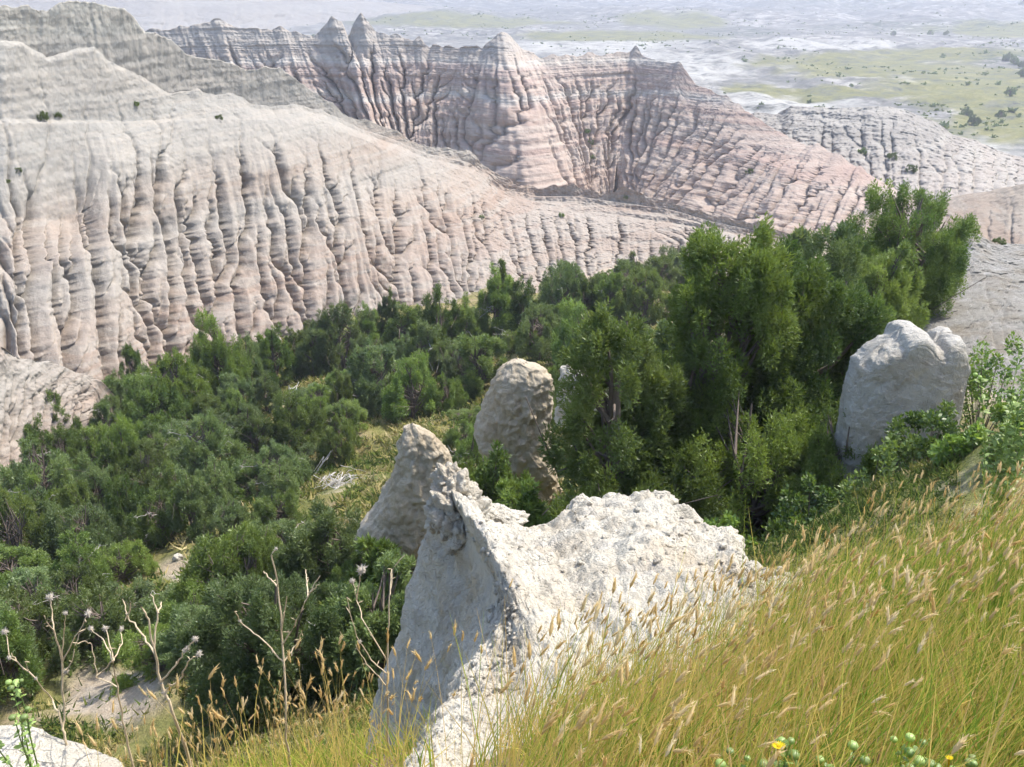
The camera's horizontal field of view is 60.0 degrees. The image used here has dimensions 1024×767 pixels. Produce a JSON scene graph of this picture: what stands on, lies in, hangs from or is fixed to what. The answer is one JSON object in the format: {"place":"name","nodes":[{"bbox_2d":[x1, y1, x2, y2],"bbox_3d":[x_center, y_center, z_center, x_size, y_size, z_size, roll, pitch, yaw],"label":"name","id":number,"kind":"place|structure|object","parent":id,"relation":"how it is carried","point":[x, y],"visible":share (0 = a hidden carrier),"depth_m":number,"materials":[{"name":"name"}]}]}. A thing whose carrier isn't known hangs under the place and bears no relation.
{"place":"outdoors","nodes":[
{"label":"outdoors","id":0,"kind":"place"},
{"bbox_2d":[0,347,123,483],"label":"hill","id":1,"kind":"structure","parent":0,"point":[23,382],"depth_m":42.13,"materials":[{"name":"stone"}]},
{"bbox_2d":[0,0,435,30],"bbox_3d":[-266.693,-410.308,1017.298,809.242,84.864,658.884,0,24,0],"label":"hill","id":2,"kind":"structure","parent":0,"point":[171,14],"depth_m":902.09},
{"bbox_2d":[0,0,790,379],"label":"hill","id":3,"kind":"structure","parent":0,"point":[160,214],"depth_m":66.94,"materials":[{"name":"stone"}]},
{"bbox_2d":[0,240,1023,766],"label":"ground","id":4,"kind":"structure","parent":0,"point":[92,688],"depth_m":19.94,"materials":[{"name":"soil"}]},
{"bbox_2d":[0,678,39,766],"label":"leafy weed","id":5,"kind":"object","parent":4,"relation":"on","point":[23,718],"visible":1,"depth_m":3.08,"materials":[{"name":"green plant"}]},
{"bbox_2d":[0,609,49,697],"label":"juniper tree","id":6,"kind":"object","parent":4,"relation":"on","point":[22,656],"visible":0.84,"depth_m":21.82,"materials":[{"name":"green plant"}]},
{"bbox_2d":[0,543,51,587],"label":"juniper tree","id":7,"kind":"object","parent":4,"relation":"on","point":[24,557],"visible":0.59,"depth_m":29.32,"materials":[{"name":"green plant"}]},
{"bbox_2d":[0,485,59,568],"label":"juniper tree","id":8,"kind":"object","parent":4,"relation":"on","point":[14,522],"visible":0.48,"depth_m":31.45,"materials":[{"name":"green plant"}]},
{"bbox_2d":[4,565,79,637],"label":"juniper tree","id":9,"kind":"object","parent":4,"relation":"on","point":[36,577],"visible":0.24,"depth_m":27.00,"materials":[{"name":"green plant"}]},
{"bbox_2d":[0,431,92,503],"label":"juniper tree","id":10,"kind":"object","parent":4,"relation":"on","point":[61,465],"visible":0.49,"depth_m":35.89,"materials":[{"name":"green plant"}]},
{"bbox_2d":[0,584,97,666],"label":"juniper tree","id":11,"kind":"object","parent":4,"relation":"on","point":[23,600],"visible":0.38,"depth_m":24.03,"materials":[{"name":"green plant"}]},
{"bbox_2d":[30,425,91,470],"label":"juniper tree","id":12,"kind":"object","parent":4,"relation":"on","point":[65,441],"visible":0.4,"depth_m":40.67,"materials":[{"name":"green plant"}]},
{"bbox_2d":[0,725,124,766],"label":"boulder","id":13,"kind":"object","parent":4,"relation":"on","point":[51,750],"visible":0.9,"depth_m":3.60,"materials":[{"name":"white stone"}]},
{"bbox_2d":[51,477,89,528],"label":"juniper tree","id":14,"kind":"object","parent":4,"relation":"on","point":[69,492],"visible":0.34,"depth_m":34.20,"materials":[{"name":"green plant"}]},
{"bbox_2d":[29,558,114,637],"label":"juniper tree","id":15,"kind":"object","parent":4,"relation":"on","point":[83,574],"visible":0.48,"depth_m":25.88,"materials":[{"name":"green plant"}]},
{"bbox_2d":[47,526,112,593],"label":"juniper tree","id":16,"kind":"object","parent":4,"relation":"on","point":[70,554],"visible":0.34,"depth_m":27.97,"materials":[{"name":"green plant"}]},
{"bbox_2d":[36,499,137,572],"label":"juniper tree","id":17,"kind":"object","parent":4,"relation":"on","point":[98,524],"visible":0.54,"depth_m":31.48,"materials":[{"name":"green plant"}]},
{"bbox_2d":[45,580,145,675],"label":"juniper tree","id":18,"kind":"object","parent":4,"relation":"on","point":[110,616],"visible":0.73,"depth_m":23.26,"materials":[{"name":"green plant"}]},
{"bbox_2d":[74,463,121,510],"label":"juniper tree","id":19,"kind":"object","parent":4,"relation":"on","point":[94,479],"visible":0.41,"depth_m":36.74,"materials":[{"name":"green plant"}]},
{"bbox_2d":[96,437,138,494],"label":"juniper tree","id":20,"kind":"object","parent":4,"relation":"on","point":[117,455],"visible":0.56,"depth_m":38.24,"materials":[{"name":"green plant"}]},
{"bbox_2d":[91,410,147,461],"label":"juniper tree","id":21,"kind":"object","parent":4,"relation":"on","point":[120,434],"visible":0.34,"depth_m":39.78,"materials":[{"name":"green plant"}]},
{"bbox_2d":[82,536,159,589],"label":"juniper tree","id":22,"kind":"object","parent":4,"relation":"on","point":[116,558],"visible":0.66,"depth_m":30.26,"materials":[{"name":"green plant"}]},
{"bbox_2d":[86,573,167,642],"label":"juniper tree","id":23,"kind":"object","parent":4,"relation":"on","point":[141,590],"visible":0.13,"depth_m":25.54,"materials":[{"name":"green plant"}]},
{"bbox_2d":[101,470,153,544],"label":"juniper tree","id":24,"kind":"object","parent":4,"relation":"on","point":[119,509],"visible":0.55,"depth_m":34.16,"materials":[{"name":"green plant"}]},
{"bbox_2d":[101,604,185,697],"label":"juniper tree","id":25,"kind":"object","parent":4,"relation":"on","point":[135,645],"visible":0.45,"depth_m":20.87,"materials":[{"name":"green plant"}]},
{"bbox_2d":[114,439,172,496],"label":"juniper tree","id":26,"kind":"object","parent":4,"relation":"on","point":[141,466],"visible":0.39,"depth_m":37.52,"materials":[{"name":"green plant"}]},
{"bbox_2d":[125,486,188,547],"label":"juniper tree","id":27,"kind":"object","parent":4,"relation":"on","point":[152,533],"visible":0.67,"depth_m":33.11,"materials":[{"name":"green plant"}]},
{"bbox_2d":[121,372,193,426],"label":"juniper tree","id":28,"kind":"object","parent":4,"relation":"on","point":[154,399],"visible":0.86,"depth_m":46.06,"materials":[{"name":"green plant"}]},
{"bbox_2d":[122,595,202,766],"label":"dry weed","id":29,"kind":"object","parent":4,"relation":"on","point":[184,650],"visible":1,"depth_m":3.33,"materials":[{"name":"plant"}]},
{"bbox_2d":[134,345,213,421],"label":"juniper tree","id":30,"kind":"object","parent":4,"relation":"on","point":[188,382],"visible":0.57,"depth_m":47.36,"materials":[{"name":"green plant"}]},
{"bbox_2d":[147,601,217,687],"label":"juniper tree","id":31,"kind":"object","parent":4,"relation":"on","point":[165,653],"visible":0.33,"depth_m":19.96,"materials":[{"name":"green plant"}]},
{"bbox_2d":[148,464,217,541],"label":"juniper tree","id":32,"kind":"object","parent":4,"relation":"on","point":[191,503],"visible":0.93,"depth_m":32.41,"materials":[{"name":"green plant"}]},
{"bbox_2d":[162,407,249,479],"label":"juniper tree","id":33,"kind":"object","parent":4,"relation":"on","point":[195,450],"visible":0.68,"depth_m":38.90,"materials":[{"name":"green plant"}]},
{"bbox_2d":[192,454,236,513],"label":"juniper tree","id":34,"kind":"object","parent":4,"relation":"on","point":[218,485],"visible":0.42,"depth_m":36.08,"materials":[{"name":"green plant"}]},
{"bbox_2d":[152,521,283,663],"bbox_3d":[-7.409,5.582,23.528,3.628,3.779,4.162,0,24,0],"label":"juniper tree","id":35,"kind":"object","parent":4,"relation":"on","point":[198,572],"visible":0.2,"depth_m":23.10,"materials":[{"name":"green plant"}]},
{"bbox_2d":[187,307,253,397],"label":"juniper tree","id":36,"kind":"object","parent":4,"relation":"on","point":[223,353],"visible":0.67,"depth_m":52.15,"materials":[{"name":"green plant"}]},
{"bbox_2d":[194,495,252,546],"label":"juniper tree","id":37,"kind":"object","parent":4,"relation":"on","point":[225,517],"visible":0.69,"depth_m":32.37,"materials":[{"name":"green plant"}]},
{"bbox_2d":[208,538,278,591],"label":"juniper tree","id":38,"kind":"object","parent":4,"relation":"on","point":[254,551],"visible":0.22,"depth_m":22.82,"materials":[{"name":"green plant"}]},
{"bbox_2d":[214,454,277,504],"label":"juniper tree","id":39,"kind":"object","parent":4,"relation":"on","point":[240,476],"visible":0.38,"depth_m":38.07,"materials":[{"name":"green plant"}]},
{"bbox_2d":[231,413,283,456],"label":"juniper tree","id":40,"kind":"object","parent":4,"relation":"on","point":[254,432],"visible":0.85,"depth_m":41.49,"materials":[{"name":"green plant"}]},
{"bbox_2d":[170,569,358,748],"bbox_3d":[-4.198,4.810,16.128,3.432,3.960,4.021,0,24,0],"label":"juniper tree","id":41,"kind":"object","parent":4,"relation":"on","point":[253,606],"visible":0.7,"depth_m":15.08,"materials":[{"name":"green plant"}]},
{"bbox_2d":[247,370,283,410],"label":"juniper tree","id":42,"kind":"object","parent":4,"relation":"on","point":[259,387],"visible":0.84,"depth_m":48.60,"materials":[{"name":"green plant"}]},
{"bbox_2d":[232,438,311,496],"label":"juniper tree","id":43,"kind":"object","parent":4,"relation":"on","point":[275,450],"visible":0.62,"depth_m":37.98,"materials":[{"name":"green plant"}]},
{"bbox_2d":[244,454,300,513],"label":"juniper tree","id":44,"kind":"object","parent":4,"relation":"on","point":[274,485],"visible":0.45,"depth_m":33.96,"materials":[{"name":"green plant"}]},
{"bbox_2d":[252,321,299,385],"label":"juniper tree","id":45,"kind":"object","parent":4,"relation":"on","point":[269,344],"visible":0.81,"depth_m":55.97,"materials":[{"name":"green plant"}]},
{"bbox_2d":[234,547,319,766],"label":"dry weed","id":46,"kind":"object","parent":4,"relation":"on","point":[284,659],"visible":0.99,"depth_m":3.73,"materials":[{"name":"plant"}]},
{"bbox_2d":[246,486,312,534],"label":"juniper tree","id":47,"kind":"object","parent":4,"relation":"on","point":[267,508],"visible":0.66,"depth_m":32.02,"materials":[{"name":"green plant"}]},
{"bbox_2d":[105,689,456,766],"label":"grass","id":48,"kind":"structure","parent":4,"relation":"on","point":[311,762],"depth_m":3.76,"materials":[{"name":"plant"}]},
{"bbox_2d":[254,593,324,706],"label":"juniper tree","id":49,"kind":"object","parent":4,"relation":"on","point":[299,601],"visible":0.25,"depth_m":15.97,"materials":[{"name":"green plant"}]},
{"bbox_2d":[269,386,327,453],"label":"juniper tree","id":50,"kind":"object","parent":4,"relation":"on","point":[306,413],"visible":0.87,"depth_m":41.97,"materials":[{"name":"green plant"}]},
{"bbox_2d":[270,496,363,601],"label":"juniper tree","id":51,"kind":"object","parent":4,"relation":"on","point":[318,547],"visible":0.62,"depth_m":21.98,"materials":[{"name":"green plant"}]},
{"bbox_2d":[294,319,341,378],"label":"juniper tree","id":52,"kind":"object","parent":4,"relation":"on","point":[317,333],"visible":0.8,"depth_m":56.78,"materials":[{"name":"green plant"}]},
{"bbox_2d":[311,411,362,467],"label":"juniper tree","id":53,"kind":"object","parent":4,"relation":"on","point":[337,444],"visible":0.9,"depth_m":40.23,"materials":[{"name":"green plant"}]},
{"bbox_2d":[308,300,374,376],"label":"juniper tree","id":54,"kind":"object","parent":4,"relation":"on","point":[340,320],"visible":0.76,"depth_m":56.73,"materials":[{"name":"green plant"}]},
{"bbox_2d":[324,396,367,432],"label":"juniper tree","id":55,"kind":"object","parent":4,"relation":"on","point":[346,411],"visible":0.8,"depth_m":43.71,"materials":[{"name":"green plant"}]},
{"bbox_2d":[318,546,415,701],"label":"juniper tree","id":56,"kind":"object","parent":4,"relation":"on","point":[374,611],"visible":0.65,"depth_m":14.95,"materials":[{"name":"green plant"}]},
{"bbox_2d":[345,336,395,420],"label":"juniper tree","id":57,"kind":"object","parent":4,"relation":"on","point":[369,386],"visible":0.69,"depth_m":49.02,"materials":[{"name":"green plant"}]},
{"bbox_2d":[346,555,404,760],"bbox_3d":[-0.596,1.249,3.943,0.261,1.184,0.226,-12,27,-25],"label":"dry weed","id":58,"kind":"object","parent":4,"relation":"on","point":[361,569],"visible":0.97,"depth_m":3.79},
{"bbox_2d":[341,532,411,596],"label":"juniper tree","id":59,"kind":"object","parent":4,"relation":"on","point":[371,548],"visible":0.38,"depth_m":19.51,"materials":[{"name":"green plant"}]},
{"bbox_2d":[355,422,452,573],"bbox_3d":[-2.478,3.676,20.911,2.459,6.166,1.495,0,24,0],"label":"rock pinnacle","id":60,"kind":"object","parent":4,"relation":"on","point":[395,514],"visible":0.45,"depth_m":19.87,"materials":[{"name":"beige stone"}]},
{"bbox_2d":[381,301,429,354],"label":"juniper tree","id":61,"kind":"object","parent":4,"relation":"on","point":[409,320],"visible":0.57,"depth_m":57.64,"materials":[{"name":"green plant"}]},
{"bbox_2d":[380,348,437,423],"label":"juniper tree","id":62,"kind":"object","parent":4,"relation":"on","point":[395,402],"visible":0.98,"depth_m":44.81,"materials":[{"name":"green plant"}]},
{"bbox_2d":[400,318,450,376],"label":"juniper tree","id":63,"kind":"object","parent":4,"relation":"on","point":[434,346],"visible":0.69,"depth_m":51.76,"materials":[{"name":"green plant"}]},
{"bbox_2d":[416,281,458,339],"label":"juniper tree","id":64,"kind":"object","parent":4,"relation":"on","point":[435,309],"visible":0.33,"depth_m":55.22,"materials":[{"name":"green plant"}]},
{"bbox_2d":[422,370,468,416],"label":"juniper tree","id":65,"kind":"object","parent":4,"relation":"on","point":[451,394],"visible":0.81,"depth_m":45.62,"materials":[{"name":"green plant"}]},
{"bbox_2d":[444,291,483,349],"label":"juniper tree","id":66,"kind":"object","parent":4,"relation":"on","point":[465,317],"visible":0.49,"depth_m":56.02,"materials":[{"name":"green plant"}]},
{"bbox_2d":[445,332,507,399],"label":"juniper tree","id":67,"kind":"object","parent":4,"relation":"on","point":[477,375],"visible":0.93,"depth_m":47.63,"materials":[{"name":"green plant"}]},
{"bbox_2d":[0,291,969,766],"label":"undergrowth","id":68,"kind":"object","parent":4,"relation":"on","point":[384,455],"visible":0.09,"depth_m":16.66,"materials":[{"name":"green plant"}]},
{"bbox_2d":[470,261,517,337],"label":"juniper tree","id":69,"kind":"object","parent":4,"relation":"on","point":[495,302],"visible":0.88,"depth_m":56.83,"materials":[{"name":"green plant"}]},
{"bbox_2d":[469,439,535,503],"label":"juniper tree","id":70,"kind":"object","parent":4,"relation":"on","point":[485,477],"visible":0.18,"depth_m":21.68,"materials":[{"name":"green plant"}]},
{"bbox_2d":[474,357,562,504],"bbox_3d":[0.271,2.124,24.076,2.597,6.151,1.509,0,24,0],"label":"rock pinnacle","id":71,"kind":"object","parent":4,"relation":"on","point":[504,415],"visible":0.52,"depth_m":23.02,"materials":[{"name":"beige stone"}]},
{"bbox_2d":[492,475,548,527],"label":"juniper tree","id":72,"kind":"object","parent":4,"relation":"on","point":[527,500],"visible":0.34,"depth_m":18.63,"materials":[{"name":"green plant"}]},
{"bbox_2d":[502,274,539,331],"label":"juniper tree","id":73,"kind":"object","parent":4,"relation":"on","point":[520,302],"visible":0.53,"depth_m":56.97,"materials":[{"name":"green plant"}]},
{"bbox_2d":[505,301,562,361],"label":"juniper tree","id":74,"kind":"object","parent":4,"relation":"on","point":[541,328],"visible":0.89,"depth_m":49.04,"materials":[{"name":"green plant"}]},
{"bbox_2d":[75,435,1023,766],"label":"grass","id":75,"kind":"structure","parent":4,"relation":"on","point":[989,621],"depth_m":2.77,"materials":[{"name":"plant"}]},
{"bbox_2d":[536,258,585,326],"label":"juniper tree","id":76,"kind":"object","parent":4,"relation":"on","point":[561,285],"visible":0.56,"depth_m":56.02,"materials":[{"name":"green plant"}]},
{"bbox_2d":[550,296,611,364],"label":"juniper tree","id":77,"kind":"object","parent":4,"relation":"on","point":[558,337],"visible":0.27,"depth_m":45.24,"materials":[{"name":"green plant"}]},
{"bbox_2d":[365,461,815,766],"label":"rock outcrop","id":78,"kind":"object","parent":4,"relation":"on","point":[452,578],"visible":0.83,"depth_m":6.16,"materials":[{"name":"white stone"}]},
{"bbox_2d":[458,495,790,708],"bbox_3d":[0.610,1.315,6.046,2.265,1.454,3.883,0,24,0],"label":"rubble","id":79,"kind":"object","parent":78,"relation":"on","point":[492,607],"visible":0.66,"depth_m":5.64,"materials":[{"name":"white stone"}]},
{"bbox_2d":[592,270,625,319],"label":"juniper tree","id":80,"kind":"object","parent":4,"relation":"on","point":[603,288],"visible":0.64,"depth_m":55.40,"materials":[{"name":"green plant"}]},
{"bbox_2d":[545,463,682,522],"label":"juniper tree","id":81,"kind":"object","parent":4,"relation":"on","point":[563,504],"visible":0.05,"depth_m":16.34,"materials":[{"name":"green plant"}]},
{"bbox_2d":[525,295,726,524],"bbox_3d":[2.188,1.082,17.463,3.868,6.071,3.833,0,24,0],"label":"juniper tree","id":82,"kind":"object","parent":4,"relation":"on","point":[590,436],"visible":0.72,"depth_m":16.71,"materials":[{"name":"green plant"}]},
{"bbox_2d":[615,266,671,322],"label":"juniper tree","id":83,"kind":"object","parent":4,"relation":"on","point":[640,295],"visible":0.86,"depth_m":54.27,"materials":[{"name":"green plant"}]},
{"bbox_2d":[629,331,739,501],"bbox_3d":[3.346,1.237,18.014,2.594,4.836,2.286,0,24,0],"label":"juniper tree","id":84,"kind":"object","parent":4,"relation":"on","point":[681,418],"visible":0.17,"depth_m":17.34,"materials":[{"name":"green plant"}]},
{"bbox_2d":[621,211,805,513],"bbox_3d":[4.241,0.218,18.346,4.210,7.717,4.142,1,24,0],"label":"juniper tree","id":85,"kind":"object","parent":4,"relation":"on","point":[701,302],"visible":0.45,"depth_m":17.24,"materials":[{"name":"green plant"}]},
{"bbox_2d":[659,368,829,543],"bbox_3d":[4.615,2.020,17.609,3.746,4.729,3.760,0,24,0],"label":"juniper tree","id":86,"kind":"object","parent":4,"relation":"on","point":[740,481],"visible":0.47,"depth_m":16.89,"materials":[{"name":"green plant"}]},
{"bbox_2d":[687,233,910,523],"bbox_3d":[6.000,0.333,19.264,4.969,7.538,4.772,3,24,-1],"label":"juniper tree","id":87,"kind":"object","parent":4,"relation":"on","point":[814,299],"visible":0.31,"depth_m":17.84,"materials":[{"name":"green plant"}]},
{"bbox_2d":[761,471,844,542],"bbox_3d":[5.173,2.340,14.760,1.686,1.769,1.560,-6,25,-13],"label":"leafy shrub","id":88,"kind":"object","parent":4,"relation":"on","point":[796,515],"visible":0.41,"depth_m":14.72,"materials":[{"name":"green plant"}]},
{"bbox_2d":[760,399,887,525],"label":"juniper tree","id":89,"kind":"object","parent":4,"relation":"on","point":[825,468],"visible":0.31,"depth_m":15.61,"materials":[{"name":"green plant"}]},
{"bbox_2d":[794,217,867,385],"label":"juniper tree","id":90,"kind":"object","parent":4,"relation":"on","point":[840,255],"visible":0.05,"depth_m":21.41,"materials":[{"name":"green plant"}]},
{"bbox_2d":[822,431,924,508],"bbox_3d":[5.654,1.622,13.893,1.341,1.885,1.228,0,24,0],"label":"leafy shrub","id":91,"kind":"object","parent":4,"relation":"on","point":[889,456],"visible":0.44,"depth_m":13.56,"materials":[{"name":"green plant"}]},
{"bbox_2d":[854,239,930,330],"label":"juniper tree","id":92,"kind":"object","parent":4,"relation":"on","point":[889,281],"visible":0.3,"depth_m":22.60,"materials":[{"name":"green plant"}]},
{"bbox_2d":[834,320,970,485],"bbox_3d":[6.826,0.309,15.521,2.017,2.854,1.131,0,24,0],"label":"rock fin","id":93,"kind":"object","parent":4,"relation":"on","point":[896,368],"visible":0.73,"depth_m":14.94,"materials":[{"name":"grey stone"}]},
{"bbox_2d":[847,177,985,321],"bbox_3d":[11.662,-3.795,25.891,4.111,4.658,4.210,12,27,25],"label":"juniper tree","id":94,"kind":"object","parent":4,"relation":"on","point":[943,253],"visible":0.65,"depth_m":24.98,"materials":[{"name":"green plant"}]},
{"bbox_2d":[876,399,962,480],"bbox_3d":[6.537,1.107,13.642,1.697,1.762,1.675,9,26,18],"label":"leafy shrub","id":95,"kind":"object","parent":4,"relation":"on","point":[939,420],"visible":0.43,"depth_m":13.70,"materials":[{"name":"green plant"}]},
{"bbox_2d":[927,420,989,464],"bbox_3d":[6.155,0.935,12.001,0.981,1.025,0.947,-21,32,-38],"label":"leafy shrub","id":96,"kind":"object","parent":4,"relation":"on","point":[964,443],"visible":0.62,"depth_m":11.85,"materials":[{"name":"green plant"}]},
{"bbox_2d":[959,331,1023,435],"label":"leafy shrub","id":97,"kind":"object","parent":4,"relation":"on","point":[972,382],"visible":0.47,"depth_m":15.37,"materials":[{"name":"green plant"}]},
{"bbox_2d":[973,349,1023,551],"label":"leafy weed","id":98,"kind":"object","parent":4,"relation":"on","point":[1009,459],"visible":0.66,"depth_m":5.23,"materials":[{"name":"green plant"}]},
{"bbox_2d":[975,402,1023,480],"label":"leafy shrub","id":99,"kind":"object","parent":4,"relation":"on","point":[998,411],"visible":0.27,"depth_m":10.75,"materials":[{"name":"green plant"}]},
{"bbox_2d":[145,13,915,238],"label":"hill","id":100,"kind":"structure","parent":0,"point":[504,104],"depth_m":137.49,"materials":[{"name":"pink stone"}]},
{"bbox_2d":[269,0,1023,157],"bbox_3d":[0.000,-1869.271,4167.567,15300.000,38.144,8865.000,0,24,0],"label":"distant plain","id":101,"kind":"structure","parent":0,"point":[749,86],"depth_m":692.11,"materials":[{"name":"plant"}]},
{"bbox_2d":[273,0,1023,137],"bbox_3d":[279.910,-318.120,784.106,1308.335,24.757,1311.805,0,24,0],"label":"scrub","id":102,"kind":"object","parent":101,"relation":"on","point":[947,126],"visible":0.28,"depth_m":481.25,"materials":[{"name":"green plant"}]},
{"bbox_2d":[752,106,1023,200],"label":"hill","id":103,"kind":"structure","parent":0,"point":[942,158],"depth_m":134.83,"materials":[{"name":"grey stone"}]},
{"bbox_2d":[864,184,1023,243],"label":"hill","id":104,"kind":"structure","parent":0,"point":[999,212],"depth_m":87.13,"materials":[{"name":"beige stone"}]},
{"bbox_2d":[913,233,1023,399],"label":"hill","id":105,"kind":"structure","parent":0,"point":[990,307],"depth_m":25.62,"materials":[{"name":"grey stone"}]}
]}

